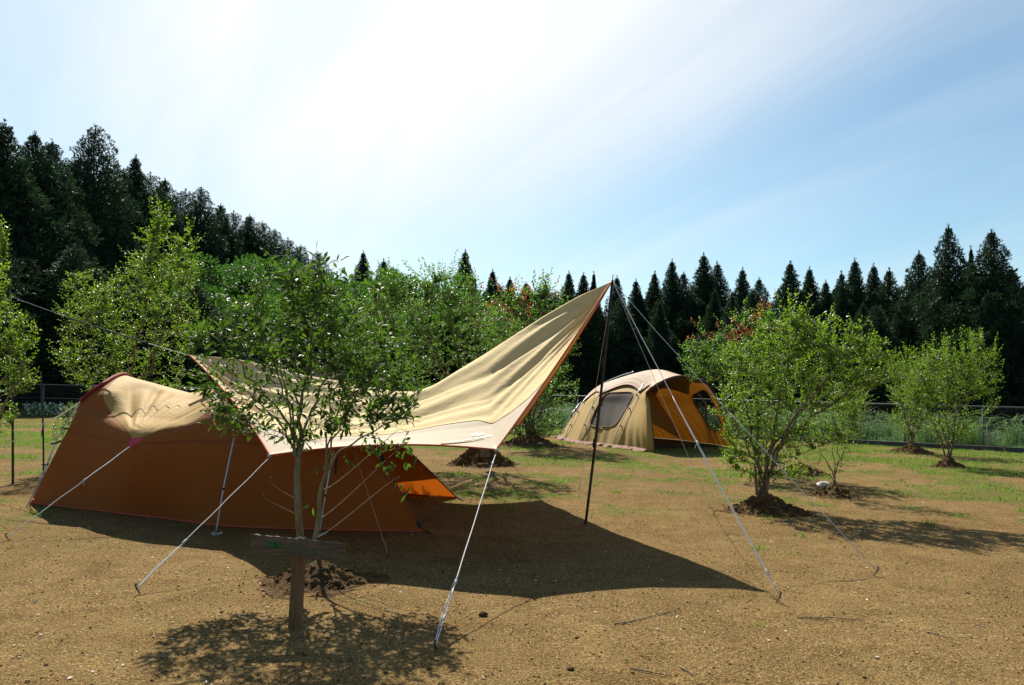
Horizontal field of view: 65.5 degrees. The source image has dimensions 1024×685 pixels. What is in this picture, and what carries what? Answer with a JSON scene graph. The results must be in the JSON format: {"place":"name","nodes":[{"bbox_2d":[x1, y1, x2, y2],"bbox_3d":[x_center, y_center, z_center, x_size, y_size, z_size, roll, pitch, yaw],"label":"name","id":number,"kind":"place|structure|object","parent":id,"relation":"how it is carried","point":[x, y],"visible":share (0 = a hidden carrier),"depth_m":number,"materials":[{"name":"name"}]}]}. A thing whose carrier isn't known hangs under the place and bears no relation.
{"place":"outdoors","nodes":[
{"label":"outdoors","id":0,"kind":"place"},
{"bbox_2d":[0,331,1023,684],"bbox_3d":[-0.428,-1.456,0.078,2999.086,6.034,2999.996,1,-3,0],"label":"ground","id":1,"kind":"structure","parent":0,"point":[116,639],"depth_m":6.22,"materials":[{"name":"soil"}]},
{"bbox_2d":[9,292,14,483],"bbox_3d":[-7.262,0.651,11.558,0.260,2.814,0.040,0,-3,13],"label":"tarp pole","id":2,"kind":"object","parent":1,"relation":"on","point":[12,448],"visible":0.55,"depth_m":11.50,"materials":[{"name":"metal"}]},
{"bbox_2d":[0,215,41,436],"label":"plum shrub","id":3,"kind":"object","parent":1,"relation":"on","point":[11,335],"visible":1,"depth_m":10.21,"materials":[{"name":"green plant"}]},
{"bbox_2d":[0,137,53,264],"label":"cedar tree","id":4,"kind":"object","parent":1,"relation":"on","point":[7,206],"visible":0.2,"depth_m":38.36,"materials":[{"name":"green plant"}]},
{"bbox_2d":[0,254,61,397],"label":"cedar tree","id":5,"kind":"object","parent":1,"relation":"on","point":[20,297],"visible":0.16,"depth_m":35.28,"materials":[{"name":"green plant"}]},
{"bbox_2d":[0,241,65,395],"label":"cedar tree","id":6,"kind":"object","parent":1,"relation":"on","point":[14,266],"visible":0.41,"depth_m":34.25,"materials":[{"name":"green plant"}]},
{"bbox_2d":[0,119,82,281],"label":"cedar tree","id":7,"kind":"object","parent":1,"relation":"on","point":[21,173],"visible":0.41,"depth_m":39.32,"materials":[{"name":"green plant"}]},
{"bbox_2d":[0,255,83,395],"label":"cedar tree","id":8,"kind":"object","parent":1,"relation":"on","point":[32,267],"visible":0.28,"depth_m":35.83,"materials":[{"name":"green plant"}]},
{"bbox_2d":[0,243,133,397],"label":"cedar tree","id":9,"kind":"object","parent":1,"relation":"on","point":[63,266],"visible":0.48,"depth_m":35.90,"materials":[{"name":"green plant"}]},
{"bbox_2d":[8,130,141,299],"bbox_3d":[-25.647,-4.956,42.868,10.569,12.853,10.218,-2,-4,40],"label":"cedar tree","id":10,"kind":"object","parent":1,"relation":"on","point":[36,171],"visible":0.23,"depth_m":42.41,"materials":[{"name":"green plant"}]},
{"bbox_2d":[17,262,137,396],"bbox_3d":[-20.279,-0.547,37.523,6.834,6.641,7.282,0,-4,28],"label":"cedar tree","id":11,"kind":"object","parent":1,"relation":"on","point":[56,336],"visible":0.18,"depth_m":35.86,"materials":[{"name":"green plant"}]},
{"bbox_2d":[31,138,124,285],"bbox_3d":[-25.722,-5.234,44.553,7.901,12.473,9.221,4,-4,-39],"label":"cedar tree","id":12,"kind":"object","parent":1,"relation":"on","point":[53,152],"visible":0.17,"depth_m":44.56,"materials":[{"name":"green plant"}]},
{"bbox_2d":[60,158,128,283],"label":"cedar tree","id":13,"kind":"object","parent":1,"relation":"on","point":[84,188],"visible":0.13,"depth_m":48.41,"materials":[{"name":"green plant"}]},
{"bbox_2d":[41,283,177,393],"bbox_3d":[-18.072,0.049,37.481,6.511,5.802,6.267,1,-3,0],"label":"cedar tree","id":14,"kind":"object","parent":1,"relation":"on","point":[116,295],"visible":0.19,"depth_m":36.32,"materials":[{"name":"green plant"}]},
{"bbox_2d":[57,124,163,301],"bbox_3d":[-26.295,-7.121,50.444,8.980,13.768,8.969,-1,-4,38],"label":"cedar tree","id":15,"kind":"object","parent":1,"relation":"on","point":[101,180],"visible":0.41,"depth_m":50.38,"materials":[{"name":"green plant"}]},
{"bbox_2d":[46,191,208,391],"bbox_3d":[-6.771,-0.295,14.037,2.797,4.784,1.307,1,-3,0],"label":"plum shrub","id":16,"kind":"object","parent":1,"relation":"on","point":[148,283],"visible":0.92,"depth_m":13.98,"materials":[{"name":"green plant"}]},
{"bbox_2d":[67,290,196,394],"bbox_3d":[-17.363,0.250,37.646,5.911,5.642,6.330,1,-3,0],"label":"cedar tree","id":17,"kind":"object","parent":1,"relation":"on","point":[144,333],"visible":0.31,"depth_m":36.45,"materials":[{"name":"green plant"}]},
{"bbox_2d":[106,171,174,301],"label":"cedar tree","id":18,"kind":"object","parent":1,"relation":"on","point":[146,213],"visible":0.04,"depth_m":54.43,"materials":[{"name":"green plant"}]},
{"bbox_2d":[118,154,185,286],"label":"cedar tree","id":19,"kind":"object","parent":1,"relation":"on","point":[137,177],"visible":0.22,"depth_m":56.36,"materials":[{"name":"green plant"}]},
{"bbox_2d":[132,171,204,288],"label":"cedar tree","id":20,"kind":"object","parent":1,"relation":"on","point":[153,193],"visible":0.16,"depth_m":58.42,"materials":[{"name":"green plant"}]},
{"bbox_2d":[151,177,198,278],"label":"cedar tree","id":21,"kind":"object","parent":1,"relation":"on","point":[167,189],"visible":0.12,"depth_m":60.43,"materials":[{"name":"green plant"}]},
{"bbox_2d":[155,283,230,390],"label":"cedar tree","id":22,"kind":"object","parent":1,"relation":"on","point":[201,295],"visible":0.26,"depth_m":38.84,"materials":[{"name":"green plant"}]},
{"bbox_2d":[153,282,247,348],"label":"round tree","id":23,"kind":"object","parent":1,"relation":"on","point":[214,289],"visible":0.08,"depth_m":40.24,"materials":[{"name":"green plant"}]},
{"bbox_2d":[178,187,234,285],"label":"cedar tree","id":24,"kind":"object","parent":1,"relation":"on","point":[212,248],"visible":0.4,"depth_m":62.06,"materials":[{"name":"green plant"}]},
{"bbox_2d":[158,307,257,392],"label":"cedar tree","id":25,"kind":"object","parent":1,"relation":"on","point":[200,352],"visible":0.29,"depth_m":36.32,"materials":[{"name":"green plant"}]},
{"bbox_2d":[159,251,275,313],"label":"round tree","id":26,"kind":"object","parent":1,"relation":"on","point":[244,279],"visible":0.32,"depth_m":44.83,"materials":[{"name":"green plant"}]},
{"bbox_2d":[207,203,246,264],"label":"cedar tree","id":27,"kind":"object","parent":1,"relation":"on","point":[227,234],"visible":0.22,"depth_m":66.28,"materials":[{"name":"green plant"}]},
{"bbox_2d":[203,293,280,354],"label":"round tree","id":28,"kind":"object","parent":1,"relation":"on","point":[236,311],"visible":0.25,"depth_m":41.38,"materials":[{"name":"green plant"}]},
{"bbox_2d":[26,372,463,535],"bbox_3d":[-3.260,1.238,10.242,5.264,1.641,4.438,1,-3,0],"label":"orange tent","id":29,"kind":"object","parent":1,"relation":"on","point":[176,461],"visible":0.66,"depth_m":8.57,"materials":[{"name":"fabric"}]},
{"bbox_2d":[226,210,267,267],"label":"cedar tree","id":30,"kind":"object","parent":1,"relation":"on","point":[234,225],"visible":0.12,"depth_m":69.37,"materials":[{"name":"green plant"}]},
{"bbox_2d":[215,253,285,309],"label":"round tree","id":31,"kind":"object","parent":1,"relation":"on","point":[251,260],"visible":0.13,"depth_m":51.33,"materials":[{"name":"green plant"}]},
{"bbox_2d":[236,214,279,284],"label":"cedar tree","id":32,"kind":"object","parent":1,"relation":"on","point":[252,233],"visible":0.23,"depth_m":70.20,"materials":[{"name":"green plant"}]},
{"bbox_2d":[254,221,285,281],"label":"cedar tree","id":33,"kind":"object","parent":1,"relation":"on","point":[264,237],"visible":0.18,"depth_m":72.35,"materials":[{"name":"green plant"}]},
{"bbox_2d":[257,256,322,341],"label":"round tree","id":34,"kind":"object","parent":1,"relation":"on","point":[294,267],"visible":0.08,"depth_m":55.98,"materials":[{"name":"green plant"}]},
{"bbox_2d":[250,534,345,627],"bbox_3d":[-1.354,1.535,5.054,0.599,0.640,0.131,1,-3,0],"label":"wooden signpost","id":35,"kind":"object","parent":1,"relation":"on","point":[299,550],"visible":1,"depth_m":5.00,"materials":[{"name":"brown wood"}]},
{"bbox_2d":[175,241,423,563],"bbox_3d":[-1.703,0.519,6.381,1.994,2.758,0.878,1,-3,0],"label":"young tree","id":36,"kind":"object","parent":1,"relation":"on","point":[291,311],"visible":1,"depth_m":6.36,"materials":[{"name":"green plant"}]},
{"bbox_2d":[269,275,347,373],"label":"round tree","id":37,"kind":"object","parent":1,"relation":"on","point":[309,327],"visible":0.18,"depth_m":45.32,"materials":[{"name":"green plant"}]},
{"bbox_2d":[238,560,396,599],"bbox_3d":[-1.508,1.800,6.172,1.209,0.232,1.071,1,-3,0],"label":"soil mound","id":38,"kind":"object","parent":1,"relation":"on","point":[323,578],"visible":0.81,"depth_m":6.04,"materials":[{"name":"brown soil"}]},
{"bbox_2d":[281,271,370,358],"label":"round tree","id":39,"kind":"object","parent":1,"relation":"on","point":[353,286],"visible":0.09,"depth_m":59.94,"materials":[{"name":"green plant"}]},
{"bbox_2d":[311,285,396,382],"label":"round tree","id":40,"kind":"object","parent":1,"relation":"on","point":[345,301],"visible":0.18,"depth_m":49.34,"materials":[{"name":"green plant"}]},
{"bbox_2d":[332,269,421,378],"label":"round tree","id":41,"kind":"object","parent":1,"relation":"on","point":[401,287],"visible":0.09,"depth_m":61.69,"materials":[{"name":"green plant"}]},
{"bbox_2d":[348,267,443,387],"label":"round tree","id":42,"kind":"object","parent":1,"relation":"on","point":[411,286],"visible":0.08,"depth_m":63.09,"materials":[{"name":"green plant"}]},
{"bbox_2d":[335,250,524,456],"bbox_3d":[-1.502,0.154,14.811,3.637,3.894,1.332,1,-3,0],"label":"broad shrub","id":43,"kind":"object","parent":1,"relation":"on","point":[440,279],"visible":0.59,"depth_m":14.78,"materials":[{"name":"green plant"}]},
{"bbox_2d":[393,274,493,378],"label":"round tree","id":44,"kind":"object","parent":1,"relation":"on","point":[435,333],"visible":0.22,"depth_m":42.77,"materials":[{"name":"green plant"}]},
{"bbox_2d":[449,249,477,372],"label":"cedar tree","id":45,"kind":"object","parent":1,"relation":"on","point":[465,263],"visible":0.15,"depth_m":75.15,"materials":[{"name":"green plant"}]},
{"bbox_2d":[431,298,528,365],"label":"round tree","id":46,"kind":"object","parent":1,"relation":"on","point":[469,359],"visible":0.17,"depth_m":40.95,"materials":[{"name":"green plant"}]},
{"bbox_2d":[438,448,527,468],"bbox_3d":[-0.597,2.179,15.680,1.811,0.606,1.764,4,-4,-43],"label":"soil mound","id":47,"kind":"object","parent":1,"relation":"on","point":[470,457],"visible":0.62,"depth_m":15.39,"materials":[{"name":"brown soil"}]},
{"bbox_2d":[0,467,1020,684],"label":"dry straw","id":48,"kind":"object","parent":1,"relation":"on","point":[595,620],"visible":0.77,"depth_m":5.34,"materials":[{"name":"beige plant"}]},
{"bbox_2d":[470,267,581,439],"bbox_3d":[0.372,0.345,21.513,3.074,4.834,1.873,1,-3,0],"label":"red tipped shrub","id":49,"kind":"object","parent":1,"relation":"on","point":[538,296],"visible":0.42,"depth_m":21.38,"materials":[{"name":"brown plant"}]},
{"bbox_2d":[29,440,1023,665],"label":"grass tufts","id":50,"kind":"object","parent":1,"relation":"on","point":[763,547],"visible":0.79,"depth_m":10.11,"materials":[{"name":"green plant"}]},
{"bbox_2d":[500,432,570,448],"bbox_3d":[0.420,2.587,21.140,2.584,0.422,2.368,1,-3,0],"label":"soil mound","id":51,"kind":"object","parent":1,"relation":"on","point":[528,440],"visible":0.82,"depth_m":20.79,"materials":[{"name":"brown soil"}]},
{"bbox_2d":[538,289,600,404],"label":"cedar tree","id":52,"kind":"object","parent":1,"relation":"on","point":[565,298],"visible":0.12,"depth_m":57.65,"materials":[{"name":"green plant"}]},
{"bbox_2d":[548,302,627,404],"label":"cedar tree","id":53,"kind":"object","parent":1,"relation":"on","point":[590,335],"visible":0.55,"depth_m":56.10,"materials":[{"name":"green plant"}]},
{"bbox_2d":[584,276,613,523],"bbox_3d":[0.997,0.649,9.123,0.334,2.878,0.041,-1,-4,33],"label":"tarp pole","id":54,"kind":"object","parent":1,"relation":"on","point":[599,404],"visible":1,"depth_m":9.11,"materials":[{"name":"black metal"}]},
{"bbox_2d":[189,281,611,456],"bbox_3d":[-0.997,0.240,9.529,4.552,1.926,5.340,3,-4,-34],"label":"shelter tarp","id":55,"kind":"object","parent":54,"relation":"attached to","point":[487,400],"visible":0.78,"depth_m":8.63,"materials":[{"name":"beige fabric"}]},
{"bbox_2d":[435,453,495,644],"bbox_3d":[-0.304,1.364,5.760,0.042,0.949,2.211,1,-3,8],"label":"guy rope","id":56,"kind":"object","parent":55,"relation":"attached to","point":[452,590],"visible":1,"depth_m":5.20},
{"bbox_2d":[613,282,779,595],"bbox_3d":[1.552,0.587,7.476,0.040,2.723,3.245,2,-3,-15],"label":"guy rope","id":57,"kind":"object","parent":54,"relation":"attached to","point":[737,518],"visible":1,"depth_m":6.78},
{"bbox_2d":[575,297,648,395],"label":"cedar tree","id":58,"kind":"object","parent":1,"relation":"on","point":[619,315],"visible":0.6,"depth_m":55.76,"materials":[{"name":"green plant"}]},
{"bbox_2d":[599,278,651,381],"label":"cedar tree","id":59,"kind":"object","parent":1,"relation":"on","point":[636,292],"visible":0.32,"depth_m":57.83,"materials":[{"name":"green plant"}]},
{"bbox_2d":[617,294,651,375],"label":"cedar tree","id":60,"kind":"object","parent":1,"relation":"on","point":[641,324],"visible":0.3,"depth_m":57.47,"materials":[{"name":"green plant"}]},
{"bbox_2d":[555,369,731,451],"bbox_3d":[3.583,1.826,22.796,3.977,2.103,6.068,2,-3,-20],"label":"khaki tent","id":61,"kind":"object","parent":1,"relation":"on","point":[635,415],"visible":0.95,"depth_m":22.21,"materials":[{"name":"beige fabric"}]},
{"bbox_2d":[591,393,631,425],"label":"side window","id":62,"kind":"structure","parent":61,"relation":"in","point":[613,405],"depth_m":22.07,"materials":[{"name":"grey fabric"}]},
{"bbox_2d":[693,391,720,429],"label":"side window","id":63,"kind":"structure","parent":61,"relation":"in","point":[711,418],"depth_m":21.93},
{"bbox_2d":[644,271,661,317],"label":"cedar tree","id":64,"kind":"object","parent":1,"relation":"on","point":[651,296],"visible":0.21,"depth_m":60.04,"materials":[{"name":"green plant"}]},
{"bbox_2d":[631,301,685,373],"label":"cedar tree","id":65,"kind":"object","parent":1,"relation":"on","point":[658,345],"visible":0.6,"depth_m":53.48,"materials":[{"name":"green plant"}]},
{"bbox_2d":[639,262,695,362],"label":"cedar tree","id":66,"kind":"object","parent":1,"relation":"on","point":[672,299],"visible":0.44,"depth_m":57.78,"materials":[{"name":"green plant"}]},
{"bbox_2d":[669,252,728,367],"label":"cedar tree","id":67,"kind":"object","parent":1,"relation":"on","point":[700,295],"visible":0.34,"depth_m":55.78,"materials":[{"name":"green plant"}]},
{"bbox_2d":[682,261,738,355],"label":"cedar tree","id":68,"kind":"object","parent":1,"relation":"on","point":[719,277],"visible":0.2,"depth_m":56.98,"materials":[{"name":"green plant"}]},
{"bbox_2d":[680,290,741,410],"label":"cedar tree","id":69,"kind":"object","parent":1,"relation":"on","point":[709,317],"visible":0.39,"depth_m":51.91,"materials":[{"name":"green plant"}]},
{"bbox_2d":[692,294,765,413],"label":"cedar tree","id":70,"kind":"object","parent":1,"relation":"on","point":[733,305],"visible":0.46,"depth_m":49.77,"materials":[{"name":"green plant"}]},
{"bbox_2d":[677,297,800,467],"bbox_3d":[4.331,0.742,15.190,2.452,3.278,1.298,1,-3,0],"label":"red tipped shrub","id":71,"kind":"object","parent":1,"relation":"on","point":[705,356],"visible":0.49,"depth_m":15.17,"materials":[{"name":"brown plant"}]},
{"bbox_2d":[727,267,750,312],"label":"cedar tree","id":72,"kind":"object","parent":1,"relation":"on","point":[741,291],"visible":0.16,"depth_m":56.07,"materials":[{"name":"green plant"}]},
{"bbox_2d":[729,290,766,406],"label":"cedar tree","id":73,"kind":"object","parent":1,"relation":"on","point":[752,301],"visible":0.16,"depth_m":52.42,"materials":[{"name":"green plant"}]},
{"bbox_2d":[739,276,773,409],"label":"cedar tree","id":74,"kind":"object","parent":1,"relation":"on","point":[759,291],"visible":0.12,"depth_m":54.06,"materials":[{"name":"green plant"}]},
{"bbox_2d":[726,309,797,414],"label":"cedar tree","id":75,"kind":"object","parent":1,"relation":"on","point":[765,394],"visible":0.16,"depth_m":48.88,"materials":[{"name":"green plant"}]},
{"bbox_2d":[708,491,824,519],"bbox_3d":[3.286,2.089,10.295,1.493,0.333,1.305,1,-3,0],"label":"soil mound","id":76,"kind":"object","parent":1,"relation":"on","point":[762,504],"visible":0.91,"depth_m":10.08,"materials":[{"name":"brown soil"}]},
{"bbox_2d":[707,288,905,495],"bbox_3d":[3.957,0.657,10.768,2.685,2.834,1.232,1,-3,0],"label":"plum shrub","id":77,"kind":"object","parent":76,"relation":"on","point":[864,378],"visible":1,"depth_m":10.66,"materials":[{"name":"green plant"}]},
{"bbox_2d":[519,424,1023,452],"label":"kerb","id":78,"kind":"structure","parent":1,"relation":"on","point":[971,447],"depth_m":23.36,"materials":[{"name":"concrete"}]},
{"bbox_2d":[533,399,1023,447],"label":"tall grass","id":79,"kind":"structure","parent":1,"relation":"on","point":[890,433],"depth_m":25.25,"materials":[{"name":"green plant"}]},
{"bbox_2d":[547,395,1023,446],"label":"chain link fence","id":80,"kind":"object","parent":1,"relation":"on","point":[983,429],"visible":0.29,"depth_m":23.70,"materials":[{"name":"grey metal"}]},
{"bbox_2d":[764,261,816,411],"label":"cedar tree","id":81,"kind":"object","parent":1,"relation":"on","point":[790,281],"visible":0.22,"depth_m":51.84,"materials":[{"name":"green plant"}]},
{"bbox_2d":[767,309,832,416],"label":"cedar tree","id":82,"kind":"object","parent":1,"relation":"on","point":[802,376],"visible":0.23,"depth_m":46.32,"materials":[{"name":"green plant"}]},
{"bbox_2d":[795,266,821,310],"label":"cedar tree","id":83,"kind":"object","parent":1,"relation":"on","point":[809,279],"visible":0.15,"depth_m":53.10,"materials":[{"name":"green plant"}]},
{"bbox_2d":[810,279,834,411],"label":"cedar tree","id":84,"kind":"object","parent":1,"relation":"on","point":[825,302],"visible":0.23,"depth_m":50.03,"materials":[{"name":"green plant"}]},
{"bbox_2d":[812,282,855,414],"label":"cedar tree","id":85,"kind":"object","parent":1,"relation":"on","point":[842,303],"visible":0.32,"depth_m":47.19,"materials":[{"name":"green plant"}]},
{"bbox_2d":[798,484,869,500],"bbox_3d":[4.875,2.260,12.077,1.187,0.246,1.050,1,-3,0],"label":"soil mound","id":86,"kind":"object","parent":1,"relation":"on","point":[838,491],"visible":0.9,"depth_m":11.94,"materials":[{"name":"brown soil"}]},
{"bbox_2d":[799,368,877,485],"bbox_3d":[4.913,1.243,12.064,1.194,1.855,0.889,1,-3,0],"label":"shrub","id":87,"kind":"object","parent":86,"relation":"on","point":[835,464],"visible":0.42,"depth_m":12.00,"materials":[{"name":"green plant"}]},
{"bbox_2d":[826,258,873,378],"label":"cedar tree","id":88,"kind":"object","parent":1,"relation":"on","point":[856,290],"visible":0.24,"depth_m":47.97,"materials":[{"name":"green plant"}]},
{"bbox_2d":[811,303,912,420],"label":"cedar tree","id":89,"kind":"object","parent":1,"relation":"on","point":[862,309],"visible":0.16,"depth_m":44.18,"materials":[{"name":"green plant"}]},
{"bbox_2d":[864,263,883,304],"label":"cedar tree","id":90,"kind":"object","parent":1,"relation":"on","point":[874,281],"visible":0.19,"depth_m":49.14,"materials":[{"name":"green plant"}]},
{"bbox_2d":[826,303,930,420],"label":"cedar tree","id":91,"kind":"object","parent":1,"relation":"on","point":[877,322],"visible":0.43,"depth_m":42.81,"materials":[{"name":"green plant"}]},
{"bbox_2d":[866,267,911,327],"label":"cedar tree","id":92,"kind":"object","parent":1,"relation":"on","point":[885,294],"visible":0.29,"depth_m":47.08,"materials":[{"name":"green plant"}]},
{"bbox_2d":[864,309,927,420],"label":"cedar tree","id":93,"kind":"object","parent":1,"relation":"on","point":[900,326],"visible":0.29,"depth_m":43.44,"materials":[{"name":"green plant"}]},
{"bbox_2d":[878,444,938,455],"bbox_3d":[10.581,2.836,21.080,1.807,0.314,1.547,1,-3,0],"label":"soil mound","id":94,"kind":"object","parent":1,"relation":"on","point":[911,449],"visible":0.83,"depth_m":20.86,"materials":[{"name":"brown soil"}]},
{"bbox_2d":[885,341,952,443],"bbox_3d":[10.878,1.361,21.276,1.837,2.777,1.307,1,-3,0],"label":"plum shrub","id":95,"kind":"object","parent":94,"relation":"on","point":[912,434],"visible":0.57,"depth_m":21.22,"materials":[{"name":"green plant"}]},
{"bbox_2d":[878,250,941,420],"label":"cedar tree","id":96,"kind":"object","parent":1,"relation":"on","point":[919,266],"visible":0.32,"depth_m":45.05,"materials":[{"name":"green plant"}]},
{"bbox_2d":[871,224,974,421],"bbox_3d":[23.172,-0.711,42.493,6.889,11.335,6.661,-2,-4,40],"label":"cedar tree","id":97,"kind":"object","parent":1,"relation":"on","point":[946,274],"visible":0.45,"depth_m":42.05,"materials":[{"name":"green plant"}]},
{"bbox_2d":[895,324,1004,456],"bbox_3d":[9.665,1.048,17.588,2.355,2.983,1.271,1,-3,0],"label":"plum shrub","id":98,"kind":"object","parent":1,"relation":"on","point":[926,381],"visible":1,"depth_m":17.51,"materials":[{"name":"green plant"}]},
{"bbox_2d":[905,229,1023,424],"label":"cedar tree","id":99,"kind":"object","parent":1,"relation":"on","point":[1001,290],"visible":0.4,"depth_m":39.72,"materials":[{"name":"green plant"}]},
{"bbox_2d":[919,274,1022,426],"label":"cedar tree","id":100,"kind":"object","parent":1,"relation":"on","point":[967,307],"visible":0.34,"depth_m":39.24,"materials":[{"name":"green plant"}]},
{"bbox_2d":[937,289,1023,427],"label":"cedar tree","id":101,"kind":"object","parent":1,"relation":"on","point":[993,314],"visible":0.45,"depth_m":38.12,"materials":[{"name":"green plant"}]},
{"bbox_2d":[958,313,1023,428],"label":"cedar tree","id":102,"kind":"object","parent":1,"relation":"on","point":[1017,342],"visible":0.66,"depth_m":37.18,"materials":[{"name":"green plant"}]},
{"bbox_2d":[992,346,1023,426],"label":"cedar tree","id":103,"kind":"object","parent":1,"relation":"on","point":[1022,386],"visible":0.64,"depth_m":36.72,"materials":[{"name":"green plant"}]},
{"bbox_2d":[0,419,1023,583],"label":"grass","id":104,"kind":"structure","parent":0,"point":[1021,456],"depth_m":16.96,"materials":[{"name":"green plant"}]},
{"bbox_2d":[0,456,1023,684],"bbox_3d":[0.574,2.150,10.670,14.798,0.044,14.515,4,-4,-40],"label":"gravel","id":105,"kind":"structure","parent":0,"point":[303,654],"depth_m":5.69,"materials":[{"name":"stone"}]},
{"bbox_2d":[0,0,1023,356],"label":"sky","id":106,"kind":"structure","parent":0,"point":[629,140],"materials":[{"name":"blue"}]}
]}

